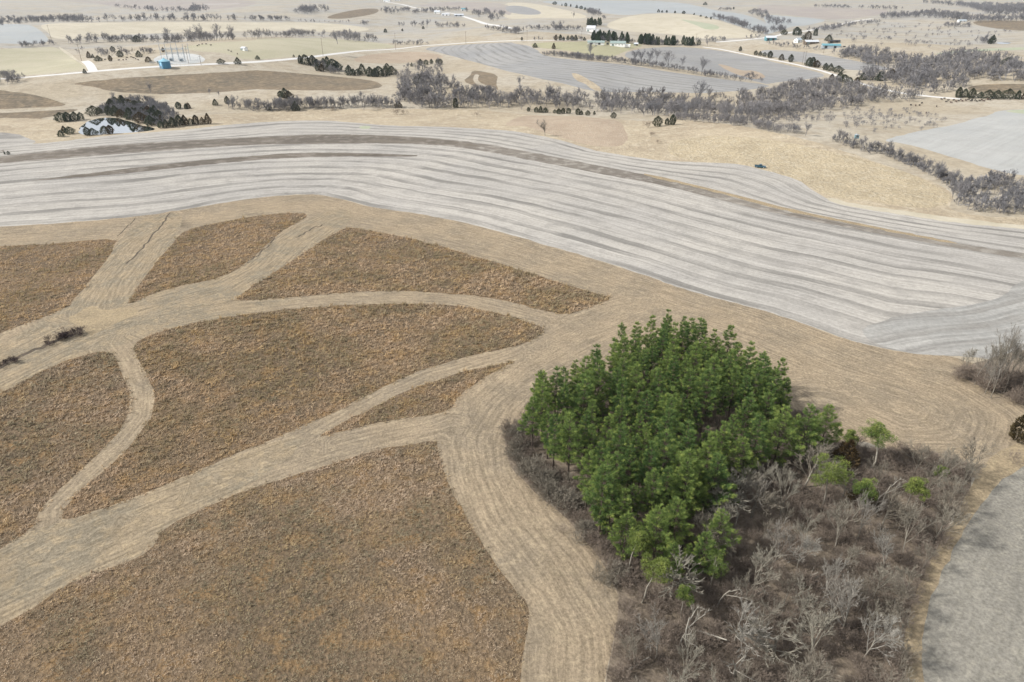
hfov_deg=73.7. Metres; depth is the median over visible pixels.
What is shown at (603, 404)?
pine tree
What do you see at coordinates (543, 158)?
field
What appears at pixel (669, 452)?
pine tree
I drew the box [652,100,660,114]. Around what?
bare tree
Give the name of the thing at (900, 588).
bare tree
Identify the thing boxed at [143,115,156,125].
cedar tree
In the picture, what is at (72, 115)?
cedar tree
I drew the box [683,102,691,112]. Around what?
bare tree
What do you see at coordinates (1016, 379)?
undergrowth
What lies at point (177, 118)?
cedar tree
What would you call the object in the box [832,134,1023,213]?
woodland
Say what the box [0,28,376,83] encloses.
woodland
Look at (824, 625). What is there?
bare tree
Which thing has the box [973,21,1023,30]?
field
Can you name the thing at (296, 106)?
cedar tree
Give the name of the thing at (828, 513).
bare tree
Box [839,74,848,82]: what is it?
cedar tree
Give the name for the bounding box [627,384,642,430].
pine tree
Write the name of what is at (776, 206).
field
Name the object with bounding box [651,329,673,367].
pine tree
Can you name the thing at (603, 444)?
pine tree
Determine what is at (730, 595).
dead tree
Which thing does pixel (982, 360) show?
bare tree
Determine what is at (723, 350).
pine tree
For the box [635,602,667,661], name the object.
bare tree
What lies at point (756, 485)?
bare tree
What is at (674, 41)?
pine tree
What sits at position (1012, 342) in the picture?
bare tree
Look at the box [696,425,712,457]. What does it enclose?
pine tree
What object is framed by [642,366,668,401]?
pine tree
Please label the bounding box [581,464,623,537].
pine tree
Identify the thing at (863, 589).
bare tree
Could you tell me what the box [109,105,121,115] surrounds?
cedar tree
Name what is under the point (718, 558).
pine tree
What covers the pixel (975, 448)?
bare tree
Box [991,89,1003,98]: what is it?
cedar tree
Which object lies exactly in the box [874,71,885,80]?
cedar tree
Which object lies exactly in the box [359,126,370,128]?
field
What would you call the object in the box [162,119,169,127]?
cedar tree
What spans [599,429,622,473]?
pine tree
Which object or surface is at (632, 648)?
bare tree
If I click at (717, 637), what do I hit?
fallen log
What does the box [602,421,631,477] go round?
pine tree
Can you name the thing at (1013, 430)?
cedar tree
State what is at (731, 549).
bare tree
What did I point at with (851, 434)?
pine tree
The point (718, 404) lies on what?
pine tree
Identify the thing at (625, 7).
field
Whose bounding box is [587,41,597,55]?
bare tree
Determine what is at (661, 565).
pine tree
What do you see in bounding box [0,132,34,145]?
field
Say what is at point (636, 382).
pine tree
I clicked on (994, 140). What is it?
field
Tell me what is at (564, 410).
pine tree
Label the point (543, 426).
pine tree
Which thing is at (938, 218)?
field
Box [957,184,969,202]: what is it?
bare tree
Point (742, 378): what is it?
pine tree
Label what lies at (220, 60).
cedar tree
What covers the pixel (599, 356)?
pine tree
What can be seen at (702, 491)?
pine tree
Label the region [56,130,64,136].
cedar tree
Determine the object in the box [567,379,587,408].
pine tree
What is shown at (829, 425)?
pine tree
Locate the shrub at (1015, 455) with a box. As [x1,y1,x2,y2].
[1003,449,1023,462]
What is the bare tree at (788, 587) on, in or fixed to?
on the woodland floor at (842, 664)
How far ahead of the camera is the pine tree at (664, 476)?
120.85 m
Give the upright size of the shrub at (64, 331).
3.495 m
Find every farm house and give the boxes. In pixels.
[586,25,598,31]
[793,38,801,42]
[803,39,818,44]
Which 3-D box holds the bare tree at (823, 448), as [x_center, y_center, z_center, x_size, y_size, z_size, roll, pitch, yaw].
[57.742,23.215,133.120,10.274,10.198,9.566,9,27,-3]
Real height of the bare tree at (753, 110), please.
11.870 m
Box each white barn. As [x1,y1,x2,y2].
[610,41,630,46]
[764,36,776,40]
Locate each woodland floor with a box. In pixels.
[505,352,970,681]
[956,350,1023,402]
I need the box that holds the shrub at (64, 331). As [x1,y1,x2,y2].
[52,327,73,338]
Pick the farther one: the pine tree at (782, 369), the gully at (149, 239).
the gully at (149, 239)
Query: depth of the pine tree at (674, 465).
122.54 m
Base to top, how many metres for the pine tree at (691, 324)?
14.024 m
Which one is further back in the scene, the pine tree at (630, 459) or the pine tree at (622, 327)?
the pine tree at (622, 327)
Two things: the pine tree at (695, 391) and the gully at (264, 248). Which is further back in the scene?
the gully at (264, 248)
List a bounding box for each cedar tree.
[53,112,66,121]
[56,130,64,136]
[61,112,70,121]
[63,126,75,134]
[69,112,79,120]
[77,112,84,119]
[83,126,90,135]
[84,105,102,115]
[88,128,99,134]
[93,55,102,60]
[99,126,108,133]
[104,105,111,114]
[105,125,114,133]
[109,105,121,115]
[114,109,126,117]
[116,50,123,56]
[123,108,132,119]
[132,35,141,41]
[132,112,146,123]
[135,50,142,56]
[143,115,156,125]
[147,107,154,113]
[155,110,162,119]
[157,121,163,127]
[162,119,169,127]
[168,117,177,126]
[174,102,181,108]
[174,115,186,125]
[180,114,188,125]
[191,115,198,124]
[203,113,211,123]
[216,58,225,63]
[233,57,241,63]
[280,88,287,97]
[282,90,293,98]
[291,101,299,110]
[299,54,309,63]
[307,55,317,65]
[318,64,324,70]
[325,59,338,69]
[331,61,342,70]
[345,65,352,74]
[357,64,366,74]
[365,67,371,76]
[369,68,379,76]
[376,66,383,76]
[382,66,390,75]
[387,65,398,74]
[452,97,458,107]
[652,116,662,126]
[668,114,676,124]
[788,54,793,61]
[792,27,800,34]
[804,31,811,39]
[807,57,816,66]
[812,60,820,67]
[826,63,833,70]
[831,65,844,72]
[831,438,860,468]
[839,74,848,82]
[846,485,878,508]
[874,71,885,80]
[955,87,962,97]
[959,88,968,96]
[966,88,977,97]
[981,90,996,98]
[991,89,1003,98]
[1000,88,1017,98]
[1008,414,1023,442]
[1014,90,1021,98]
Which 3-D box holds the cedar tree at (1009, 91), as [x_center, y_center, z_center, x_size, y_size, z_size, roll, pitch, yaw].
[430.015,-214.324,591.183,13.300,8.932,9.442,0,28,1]
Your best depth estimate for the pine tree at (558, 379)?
148.80 m
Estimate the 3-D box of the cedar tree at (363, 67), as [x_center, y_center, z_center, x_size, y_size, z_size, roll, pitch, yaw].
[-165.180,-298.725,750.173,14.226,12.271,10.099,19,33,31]
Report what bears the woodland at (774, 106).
on the ground at (66, 90)
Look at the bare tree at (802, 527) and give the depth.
115.51 m
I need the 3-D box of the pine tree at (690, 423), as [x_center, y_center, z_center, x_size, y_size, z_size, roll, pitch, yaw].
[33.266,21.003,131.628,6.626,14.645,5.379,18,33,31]
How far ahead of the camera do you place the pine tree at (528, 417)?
139.39 m
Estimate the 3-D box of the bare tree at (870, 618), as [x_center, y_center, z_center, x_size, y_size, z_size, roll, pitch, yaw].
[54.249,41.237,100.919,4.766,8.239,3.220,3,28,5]
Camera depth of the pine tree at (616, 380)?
146.17 m
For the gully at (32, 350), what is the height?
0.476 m
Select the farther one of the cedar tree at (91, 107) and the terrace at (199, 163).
the cedar tree at (91, 107)
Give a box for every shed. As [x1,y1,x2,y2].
[587,40,608,44]
[821,43,854,48]
[828,40,840,42]
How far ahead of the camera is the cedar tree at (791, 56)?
902.13 m
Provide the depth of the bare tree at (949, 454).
129.79 m
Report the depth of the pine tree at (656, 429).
134.92 m
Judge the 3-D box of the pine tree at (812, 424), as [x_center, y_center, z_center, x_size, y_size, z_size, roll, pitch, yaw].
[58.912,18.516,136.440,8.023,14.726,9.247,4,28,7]
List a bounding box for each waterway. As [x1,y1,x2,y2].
[0,209,352,392]
[0,439,303,624]
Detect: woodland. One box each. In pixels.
[0,2,510,44]
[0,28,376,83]
[96,94,178,123]
[230,58,922,128]
[509,0,1023,50]
[542,50,764,80]
[832,44,1023,92]
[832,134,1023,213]
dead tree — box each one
[679,625,696,649]
[684,602,709,648]
[717,583,746,605]
[721,644,756,681]
[733,491,743,533]
[881,473,905,508]
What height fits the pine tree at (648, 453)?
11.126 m
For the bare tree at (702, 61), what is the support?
on the ground at (66, 90)
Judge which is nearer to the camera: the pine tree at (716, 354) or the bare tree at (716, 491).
the bare tree at (716, 491)
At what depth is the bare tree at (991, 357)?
161.31 m
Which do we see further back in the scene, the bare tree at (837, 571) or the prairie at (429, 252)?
the prairie at (429, 252)
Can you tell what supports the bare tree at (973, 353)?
on the woodland floor at (1001, 389)
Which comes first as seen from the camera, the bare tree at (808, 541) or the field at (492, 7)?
the bare tree at (808, 541)
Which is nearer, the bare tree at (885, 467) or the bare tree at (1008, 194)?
the bare tree at (885, 467)
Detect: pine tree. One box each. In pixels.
[516,396,547,450]
[524,381,557,441]
[529,370,549,412]
[531,370,555,417]
[539,411,555,458]
[540,411,567,471]
[546,366,568,420]
[547,411,586,476]
[554,383,570,420]
[556,365,572,411]
[556,408,567,431]
[559,387,574,415]
[561,418,576,464]
[565,373,598,436]
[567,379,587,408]
[568,360,579,389]
[572,354,599,398]
[573,370,603,424]
[573,450,597,512]
[576,410,596,460]
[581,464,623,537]
[582,423,601,459]
[582,444,598,487]
[582,454,627,516]
[583,398,602,451]
[585,359,613,416]
[587,343,606,376]
[590,440,612,481]
[590,483,628,537]
[592,351,607,391]
[592,393,609,434]
[595,32,600,40]
[596,413,617,446]
[599,368,616,410]
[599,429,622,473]
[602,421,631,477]
[604,450,630,503]
[605,342,623,371]
[606,367,629,419]
[607,511,641,559]
[608,336,635,376]
[608,356,634,405]
[608,376,633,437]
[609,322,629,361]
[609,487,635,543]
[610,397,629,447]
[615,425,632,454]
[618,444,639,495]
[622,356,639,389]
[622,362,649,414]
[623,333,642,380]
[624,483,646,530]
[626,432,645,482]
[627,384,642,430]
[627,524,653,567]
[628,390,657,449]
[629,321,645,352]
[629,346,647,388]
[629,410,648,457]
[629,451,649,492]
[631,441,665,508]
[633,349,651,390]
[635,423,652,465]
[635,467,668,519]
[636,502,672,565]
[640,553,673,602]
[641,315,660,348]
[641,348,656,386]
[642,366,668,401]
[642,417,666,445]
[643,333,663,357]
[643,346,659,394]
[645,33,649,44]
[645,441,662,477]
[646,367,673,425]
[646,387,665,435]
[649,406,681,464]
[649,428,679,493]
[650,386,684,430]
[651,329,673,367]
[652,465,678,512]
[653,542,684,583]
[655,323,670,351]
[656,309,673,337]
[656,351,673,398]
[656,396,683,457]
[656,447,712,522]
[657,320,670,360]
[658,338,684,386]
[659,497,697,551]
[661,354,682,413]
[663,322,684,363]
[663,381,681,404]
[665,450,685,491]
[666,496,681,538]
[668,418,701,456]
[670,392,694,435]
[671,429,701,476]
[671,456,698,527]
[672,35,675,44]
[674,321,692,370]
[674,583,694,617]
[675,357,692,405]
[676,368,698,415]
[677,410,698,439]
[678,345,696,390]
[679,316,686,343]
[682,318,695,351]
[682,460,711,516]
[682,531,724,579]
[682,542,693,574]
[684,317,709,361]
[684,341,703,392]
[686,397,703,429]
[688,377,702,406]
[690,366,721,432]
[691,337,712,368]
[693,431,722,486]
[694,452,739,516]
[696,350,709,376]
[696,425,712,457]
[697,321,708,362]
[698,355,728,415]
[698,508,741,557]
[700,437,726,469]
[700,547,729,586]
[702,328,719,360]
[703,353,721,393]
[707,420,734,479]
[709,336,724,367]
[712,348,730,384]
[715,380,731,429]
[717,413,740,454]
[718,325,740,357]
[719,349,740,407]
[719,365,745,421]
[720,348,735,378]
[722,437,760,483]
[731,342,745,369]
[732,369,749,399]
[733,375,756,433]
[735,341,756,371]
[735,392,760,441]
[736,354,754,389]
[736,413,776,470]
[740,362,770,426]
[746,392,781,439]
[751,350,771,387]
[751,355,771,400]
[756,376,779,418]
[756,404,806,466]
[757,368,790,423]
[763,366,775,389]
[772,357,791,394]
[778,377,792,412]
[787,402,825,461]
[802,403,844,452]
[810,452,853,511]
[842,429,859,453]
[852,477,878,522]
[857,419,897,469]
[902,476,931,511]
[933,465,949,485]
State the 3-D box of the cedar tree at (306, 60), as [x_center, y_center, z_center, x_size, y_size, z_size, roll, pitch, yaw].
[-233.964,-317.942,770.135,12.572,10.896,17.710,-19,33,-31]
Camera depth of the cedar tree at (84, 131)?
445.56 m
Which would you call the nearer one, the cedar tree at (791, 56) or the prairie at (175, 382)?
the prairie at (175, 382)
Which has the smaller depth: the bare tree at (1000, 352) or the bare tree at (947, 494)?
the bare tree at (947, 494)
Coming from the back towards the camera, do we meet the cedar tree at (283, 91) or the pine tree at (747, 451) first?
the cedar tree at (283, 91)
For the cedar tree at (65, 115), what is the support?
on the hill
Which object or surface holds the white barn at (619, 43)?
on the farm lawn at (598, 50)
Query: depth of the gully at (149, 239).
259.79 m
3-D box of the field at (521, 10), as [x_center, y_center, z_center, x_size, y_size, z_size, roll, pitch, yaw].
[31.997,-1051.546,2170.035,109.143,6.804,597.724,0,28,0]
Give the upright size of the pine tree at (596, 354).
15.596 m
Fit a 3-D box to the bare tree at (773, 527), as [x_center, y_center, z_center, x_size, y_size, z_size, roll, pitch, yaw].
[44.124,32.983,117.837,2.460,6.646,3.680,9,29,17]
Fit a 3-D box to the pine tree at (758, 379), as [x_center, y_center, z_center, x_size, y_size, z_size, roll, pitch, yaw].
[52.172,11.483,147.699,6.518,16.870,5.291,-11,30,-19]
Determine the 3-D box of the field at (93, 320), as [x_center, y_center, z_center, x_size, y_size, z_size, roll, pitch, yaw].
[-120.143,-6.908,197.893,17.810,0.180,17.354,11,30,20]
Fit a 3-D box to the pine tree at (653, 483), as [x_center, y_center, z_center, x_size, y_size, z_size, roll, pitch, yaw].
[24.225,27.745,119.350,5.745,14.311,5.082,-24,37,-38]
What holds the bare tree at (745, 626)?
on the woodland floor at (842, 664)
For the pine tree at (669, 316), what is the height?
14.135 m
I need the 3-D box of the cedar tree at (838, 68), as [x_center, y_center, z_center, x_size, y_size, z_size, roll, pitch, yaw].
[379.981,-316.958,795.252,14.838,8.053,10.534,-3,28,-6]
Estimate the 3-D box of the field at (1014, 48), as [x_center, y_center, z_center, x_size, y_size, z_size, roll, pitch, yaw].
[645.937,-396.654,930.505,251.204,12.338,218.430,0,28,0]
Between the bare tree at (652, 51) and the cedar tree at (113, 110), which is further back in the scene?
the bare tree at (652, 51)
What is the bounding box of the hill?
[0,109,1023,228]
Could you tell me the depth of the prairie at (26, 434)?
150.40 m
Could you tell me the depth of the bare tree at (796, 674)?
89.24 m
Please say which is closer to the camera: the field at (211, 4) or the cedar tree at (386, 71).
the cedar tree at (386, 71)
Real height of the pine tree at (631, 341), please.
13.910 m
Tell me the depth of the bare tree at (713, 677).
88.77 m
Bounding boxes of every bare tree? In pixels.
[192,23,204,40]
[211,24,220,32]
[360,95,368,105]
[517,96,526,109]
[525,94,534,109]
[537,119,546,131]
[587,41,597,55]
[604,88,616,107]
[618,621,640,666]
[631,50,639,64]
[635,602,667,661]
[637,48,645,65]
[646,48,655,65]
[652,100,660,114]
[657,545,704,597]
[662,50,675,66]
[664,663,698,681]
[676,630,706,679]
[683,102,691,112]
[691,80,709,97]
[692,506,726,548]
[700,56,709,74]
[705,498,737,544]
[706,467,752,512]
[708,105,716,114]
[708,663,715,681]
[715,530,740,564]
[725,597,778,657]
[729,468,767,492]
[731,611,809,667]
[731,659,759,681]
[733,568,764,607]
[746,474,772,516]
[749,105,758,115]
[750,475,784,517]
[751,542,784,593]
[755,460,775,482]
[758,598,784,629]
[760,517,775,544]
[765,517,809,562]
[767,464,801,514]
[769,463,797,490]
[770,566,800,603]
[775,496,793,525]
[776,532,821,568]
[785,607,840,662]
[786,661,816,681]
[788,438,837,485]
[789,573,826,622]
[789,647,842,681]
[792,515,815,550]
[798,505,824,529]
[805,121,812,135]
[812,465,829,497]
[820,458,857,496]
[821,552,858,599]
[821,572,867,635]
[824,498,863,546]
[827,574,852,618]
[841,544,864,569]
[848,567,885,612]
[856,489,885,543]
[858,609,903,665]
[859,136,867,149]
[866,563,902,598]
[866,598,897,629]
[867,457,893,483]
[869,574,916,614]
[872,661,917,681]
[873,525,895,564]
[881,484,923,529]
[883,596,915,642]
[890,565,921,604]
[895,148,904,159]
[895,636,927,673]
[898,500,940,553]
[901,436,937,476]
[912,541,940,568]
[918,155,926,161]
[921,461,951,497]
[926,500,977,542]
[927,158,935,168]
[927,443,978,490]
[935,480,973,530]
[938,452,963,478]
[943,473,967,510]
[948,184,957,197]
[950,172,960,184]
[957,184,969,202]
[958,179,971,193]
[959,348,978,366]
[959,436,997,476]
[960,458,986,486]
[974,181,981,196]
[974,353,990,384]
[977,181,988,190]
[980,342,1000,386]
[984,336,1012,393]
[984,354,1011,397]
[992,178,1000,192]
[992,320,1023,391]
[1001,338,1023,393]
[1002,176,1009,186]
[1002,330,1022,373]
[1004,192,1016,205]
[1005,169,1018,183]
[1010,199,1021,213]
[1018,346,1023,388]
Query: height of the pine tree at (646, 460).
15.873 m
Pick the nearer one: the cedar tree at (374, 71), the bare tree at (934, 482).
the bare tree at (934, 482)
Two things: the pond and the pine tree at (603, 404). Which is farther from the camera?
the pond
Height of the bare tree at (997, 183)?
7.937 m
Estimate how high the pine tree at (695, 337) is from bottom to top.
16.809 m
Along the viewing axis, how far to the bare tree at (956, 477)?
123.82 m
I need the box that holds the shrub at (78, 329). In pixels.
[71,326,86,334]
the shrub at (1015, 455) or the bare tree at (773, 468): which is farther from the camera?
the shrub at (1015, 455)
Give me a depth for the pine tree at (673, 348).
159.27 m
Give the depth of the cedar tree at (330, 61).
762.12 m
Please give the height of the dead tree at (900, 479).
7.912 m
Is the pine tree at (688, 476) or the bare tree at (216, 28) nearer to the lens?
the pine tree at (688, 476)
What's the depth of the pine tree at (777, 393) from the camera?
146.05 m
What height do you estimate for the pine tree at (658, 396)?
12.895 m
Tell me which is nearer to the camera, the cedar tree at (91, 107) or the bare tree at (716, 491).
the bare tree at (716, 491)
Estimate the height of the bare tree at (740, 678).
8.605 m
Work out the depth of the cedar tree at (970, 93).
602.50 m
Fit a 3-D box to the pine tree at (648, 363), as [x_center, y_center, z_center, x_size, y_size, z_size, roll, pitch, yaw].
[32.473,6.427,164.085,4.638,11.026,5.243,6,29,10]
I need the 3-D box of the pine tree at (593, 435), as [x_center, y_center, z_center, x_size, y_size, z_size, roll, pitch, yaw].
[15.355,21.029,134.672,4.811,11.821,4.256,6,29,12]
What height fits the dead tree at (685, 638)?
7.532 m
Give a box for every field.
[0,24,47,43]
[0,47,85,75]
[0,90,64,108]
[0,109,76,118]
[0,120,1023,359]
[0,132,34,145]
[0,134,1023,258]
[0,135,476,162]
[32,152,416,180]
[41,22,368,38]
[52,0,255,10]
[59,47,87,69]
[69,306,137,335]
[75,70,381,93]
[327,9,377,18]
[354,52,442,63]
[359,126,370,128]
[419,2,510,14]
[426,42,768,92]
[465,71,497,89]
[504,2,586,18]
[505,115,627,146]
[506,6,540,14]
[543,0,765,30]
[572,73,600,90]
[607,13,757,38]
[625,47,823,83]
[644,174,954,242]
[668,136,949,207]
[681,19,718,29]
[718,64,764,78]
[757,5,886,18]
[761,50,885,69]
[764,15,824,33]
[827,198,1023,228]
[862,280,1023,357]
[886,109,1023,174]
[922,466,1023,681]
[936,47,1023,53]
[968,84,1023,93]
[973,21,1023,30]
[1007,110,1023,113]
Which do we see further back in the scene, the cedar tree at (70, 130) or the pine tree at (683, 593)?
the cedar tree at (70, 130)
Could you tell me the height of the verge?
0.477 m
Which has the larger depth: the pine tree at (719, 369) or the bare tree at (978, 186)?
the bare tree at (978, 186)
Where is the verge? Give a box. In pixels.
[904,442,1023,681]
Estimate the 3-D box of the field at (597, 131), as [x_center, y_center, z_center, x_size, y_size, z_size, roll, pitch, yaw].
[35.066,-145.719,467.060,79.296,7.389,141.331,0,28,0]
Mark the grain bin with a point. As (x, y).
(164, 63)
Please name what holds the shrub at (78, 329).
on the waterway at (116, 279)
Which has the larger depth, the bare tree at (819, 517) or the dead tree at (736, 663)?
the bare tree at (819, 517)
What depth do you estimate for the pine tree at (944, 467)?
129.78 m
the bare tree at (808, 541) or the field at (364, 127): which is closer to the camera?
the bare tree at (808, 541)
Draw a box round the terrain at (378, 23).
[0,0,1023,50]
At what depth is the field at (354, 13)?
1875.25 m
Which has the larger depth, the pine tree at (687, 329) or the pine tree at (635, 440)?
the pine tree at (687, 329)
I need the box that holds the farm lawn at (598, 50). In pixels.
[531,41,641,56]
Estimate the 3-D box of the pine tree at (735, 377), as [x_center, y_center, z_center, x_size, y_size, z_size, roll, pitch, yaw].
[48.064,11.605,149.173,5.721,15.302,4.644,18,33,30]
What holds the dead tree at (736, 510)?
on the woodland floor at (842, 664)
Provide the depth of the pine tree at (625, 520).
114.03 m
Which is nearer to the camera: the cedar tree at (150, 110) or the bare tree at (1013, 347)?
the bare tree at (1013, 347)
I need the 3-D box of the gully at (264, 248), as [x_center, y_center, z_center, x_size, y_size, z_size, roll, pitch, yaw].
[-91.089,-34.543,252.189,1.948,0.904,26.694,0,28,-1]
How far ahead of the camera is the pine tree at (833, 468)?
122.33 m
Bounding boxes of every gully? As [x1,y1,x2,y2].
[0,335,73,368]
[125,213,169,263]
[251,237,274,259]
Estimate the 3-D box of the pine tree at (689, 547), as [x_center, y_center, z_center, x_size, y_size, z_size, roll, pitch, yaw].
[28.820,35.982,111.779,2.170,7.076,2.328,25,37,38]
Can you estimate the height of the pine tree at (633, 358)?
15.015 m
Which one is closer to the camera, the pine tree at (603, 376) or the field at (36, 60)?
the pine tree at (603, 376)
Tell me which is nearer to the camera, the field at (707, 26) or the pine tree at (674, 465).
the pine tree at (674, 465)
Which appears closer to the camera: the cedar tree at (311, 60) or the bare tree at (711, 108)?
the bare tree at (711, 108)
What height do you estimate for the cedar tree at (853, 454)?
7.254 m
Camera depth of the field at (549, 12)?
1941.48 m
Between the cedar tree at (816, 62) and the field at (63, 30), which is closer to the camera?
the cedar tree at (816, 62)
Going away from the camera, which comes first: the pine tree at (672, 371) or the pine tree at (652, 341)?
the pine tree at (672, 371)
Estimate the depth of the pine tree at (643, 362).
154.69 m
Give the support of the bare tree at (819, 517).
on the woodland floor at (842, 664)
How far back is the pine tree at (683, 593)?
101.80 m
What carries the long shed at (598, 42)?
on the farm lawn at (598, 50)
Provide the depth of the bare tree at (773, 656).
95.86 m
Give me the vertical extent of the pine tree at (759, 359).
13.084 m
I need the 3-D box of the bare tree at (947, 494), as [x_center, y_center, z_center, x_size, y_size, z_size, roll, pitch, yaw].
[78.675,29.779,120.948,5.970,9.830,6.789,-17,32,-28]
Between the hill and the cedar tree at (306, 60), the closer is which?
the hill
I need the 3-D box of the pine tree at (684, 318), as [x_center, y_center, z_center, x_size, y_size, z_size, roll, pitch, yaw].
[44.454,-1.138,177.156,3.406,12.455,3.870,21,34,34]
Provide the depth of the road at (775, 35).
1117.47 m
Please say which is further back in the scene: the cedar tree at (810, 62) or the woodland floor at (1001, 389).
the cedar tree at (810, 62)
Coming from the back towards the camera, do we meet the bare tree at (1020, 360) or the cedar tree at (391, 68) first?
the cedar tree at (391, 68)
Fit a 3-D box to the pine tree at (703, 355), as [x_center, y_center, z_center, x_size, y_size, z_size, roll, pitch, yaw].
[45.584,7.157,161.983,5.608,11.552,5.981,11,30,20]
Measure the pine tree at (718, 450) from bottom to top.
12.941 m
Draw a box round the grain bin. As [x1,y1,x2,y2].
[158,58,170,68]
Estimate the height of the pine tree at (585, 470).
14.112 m
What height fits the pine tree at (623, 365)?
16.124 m
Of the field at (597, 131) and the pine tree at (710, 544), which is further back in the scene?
the field at (597, 131)
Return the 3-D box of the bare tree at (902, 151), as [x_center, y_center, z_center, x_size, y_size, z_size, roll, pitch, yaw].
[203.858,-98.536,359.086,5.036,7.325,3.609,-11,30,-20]
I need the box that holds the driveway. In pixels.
[82,61,97,71]
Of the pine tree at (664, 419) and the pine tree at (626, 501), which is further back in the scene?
the pine tree at (664, 419)
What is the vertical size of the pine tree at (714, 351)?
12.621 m
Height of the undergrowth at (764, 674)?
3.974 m
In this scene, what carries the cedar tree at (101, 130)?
on the hill
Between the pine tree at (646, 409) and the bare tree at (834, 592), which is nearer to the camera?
the bare tree at (834, 592)
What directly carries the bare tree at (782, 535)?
on the woodland floor at (842, 664)
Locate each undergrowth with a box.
[0,327,84,366]
[498,341,981,681]
[498,416,631,592]
[950,360,1023,406]
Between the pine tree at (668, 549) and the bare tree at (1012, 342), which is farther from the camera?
the bare tree at (1012, 342)
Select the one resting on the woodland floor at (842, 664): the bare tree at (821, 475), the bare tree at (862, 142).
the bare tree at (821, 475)
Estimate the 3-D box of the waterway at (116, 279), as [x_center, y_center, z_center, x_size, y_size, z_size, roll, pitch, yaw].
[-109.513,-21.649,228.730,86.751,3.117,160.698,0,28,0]
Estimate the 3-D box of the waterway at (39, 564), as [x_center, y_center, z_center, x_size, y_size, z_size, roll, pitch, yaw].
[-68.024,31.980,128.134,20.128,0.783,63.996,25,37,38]
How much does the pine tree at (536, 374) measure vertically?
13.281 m
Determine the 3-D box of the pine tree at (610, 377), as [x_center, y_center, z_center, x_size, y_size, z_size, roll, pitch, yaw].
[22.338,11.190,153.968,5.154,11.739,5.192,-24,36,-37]
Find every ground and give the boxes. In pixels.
[0,32,1023,681]
[0,194,1023,681]
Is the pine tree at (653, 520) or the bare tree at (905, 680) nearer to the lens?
the bare tree at (905, 680)
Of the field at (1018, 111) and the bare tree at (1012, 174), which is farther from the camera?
the field at (1018, 111)
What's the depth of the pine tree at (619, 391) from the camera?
140.07 m
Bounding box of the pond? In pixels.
[78,118,154,134]
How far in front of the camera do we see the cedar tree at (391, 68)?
762.00 m
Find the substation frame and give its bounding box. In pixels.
[158,43,190,61]
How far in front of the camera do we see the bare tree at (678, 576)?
104.57 m
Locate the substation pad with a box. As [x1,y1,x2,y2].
[154,53,204,64]
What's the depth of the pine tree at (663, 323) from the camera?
172.94 m
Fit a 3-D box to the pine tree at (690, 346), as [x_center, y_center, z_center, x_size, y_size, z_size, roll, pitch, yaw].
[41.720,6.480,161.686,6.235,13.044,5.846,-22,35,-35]
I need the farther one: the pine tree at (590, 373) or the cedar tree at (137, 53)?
the cedar tree at (137, 53)
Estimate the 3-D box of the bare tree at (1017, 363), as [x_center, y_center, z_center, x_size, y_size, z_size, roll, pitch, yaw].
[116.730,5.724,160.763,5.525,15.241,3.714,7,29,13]
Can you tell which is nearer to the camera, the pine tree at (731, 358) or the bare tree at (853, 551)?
the bare tree at (853, 551)
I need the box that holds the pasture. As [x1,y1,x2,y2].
[184,38,393,59]
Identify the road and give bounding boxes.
[1,40,610,78]
[388,2,512,28]
[706,47,961,98]
[717,19,867,41]
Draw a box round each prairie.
[0,239,115,332]
[0,352,129,548]
[0,441,528,681]
[62,304,542,518]
[128,213,306,302]
[239,228,608,313]
[321,361,514,436]
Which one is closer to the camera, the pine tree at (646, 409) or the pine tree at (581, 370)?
the pine tree at (646, 409)
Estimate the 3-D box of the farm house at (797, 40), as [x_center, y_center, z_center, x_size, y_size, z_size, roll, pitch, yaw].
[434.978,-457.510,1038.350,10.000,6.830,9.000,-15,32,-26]
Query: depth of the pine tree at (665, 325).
169.12 m
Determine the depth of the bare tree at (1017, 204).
281.44 m
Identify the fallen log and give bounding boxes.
[699,630,726,642]
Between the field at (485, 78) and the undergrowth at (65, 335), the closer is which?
the undergrowth at (65, 335)
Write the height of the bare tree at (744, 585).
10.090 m
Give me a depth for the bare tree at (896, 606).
101.22 m
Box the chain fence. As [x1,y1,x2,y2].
[150,56,200,65]
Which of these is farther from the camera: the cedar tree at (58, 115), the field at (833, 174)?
the cedar tree at (58, 115)
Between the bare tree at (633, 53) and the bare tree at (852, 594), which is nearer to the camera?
the bare tree at (852, 594)
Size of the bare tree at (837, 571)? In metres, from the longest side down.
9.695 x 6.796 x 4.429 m
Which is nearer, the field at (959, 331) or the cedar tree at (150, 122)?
the field at (959, 331)
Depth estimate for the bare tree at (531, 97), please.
552.65 m
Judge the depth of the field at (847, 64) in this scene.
898.91 m
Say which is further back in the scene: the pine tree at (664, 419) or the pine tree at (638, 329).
the pine tree at (638, 329)
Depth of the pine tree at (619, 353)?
157.38 m
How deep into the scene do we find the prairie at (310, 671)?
108.53 m
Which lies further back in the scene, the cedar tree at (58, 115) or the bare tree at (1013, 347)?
the cedar tree at (58, 115)
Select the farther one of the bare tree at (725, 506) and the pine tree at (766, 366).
the pine tree at (766, 366)
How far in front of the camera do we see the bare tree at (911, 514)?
115.72 m
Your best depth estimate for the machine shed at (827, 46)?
957.87 m

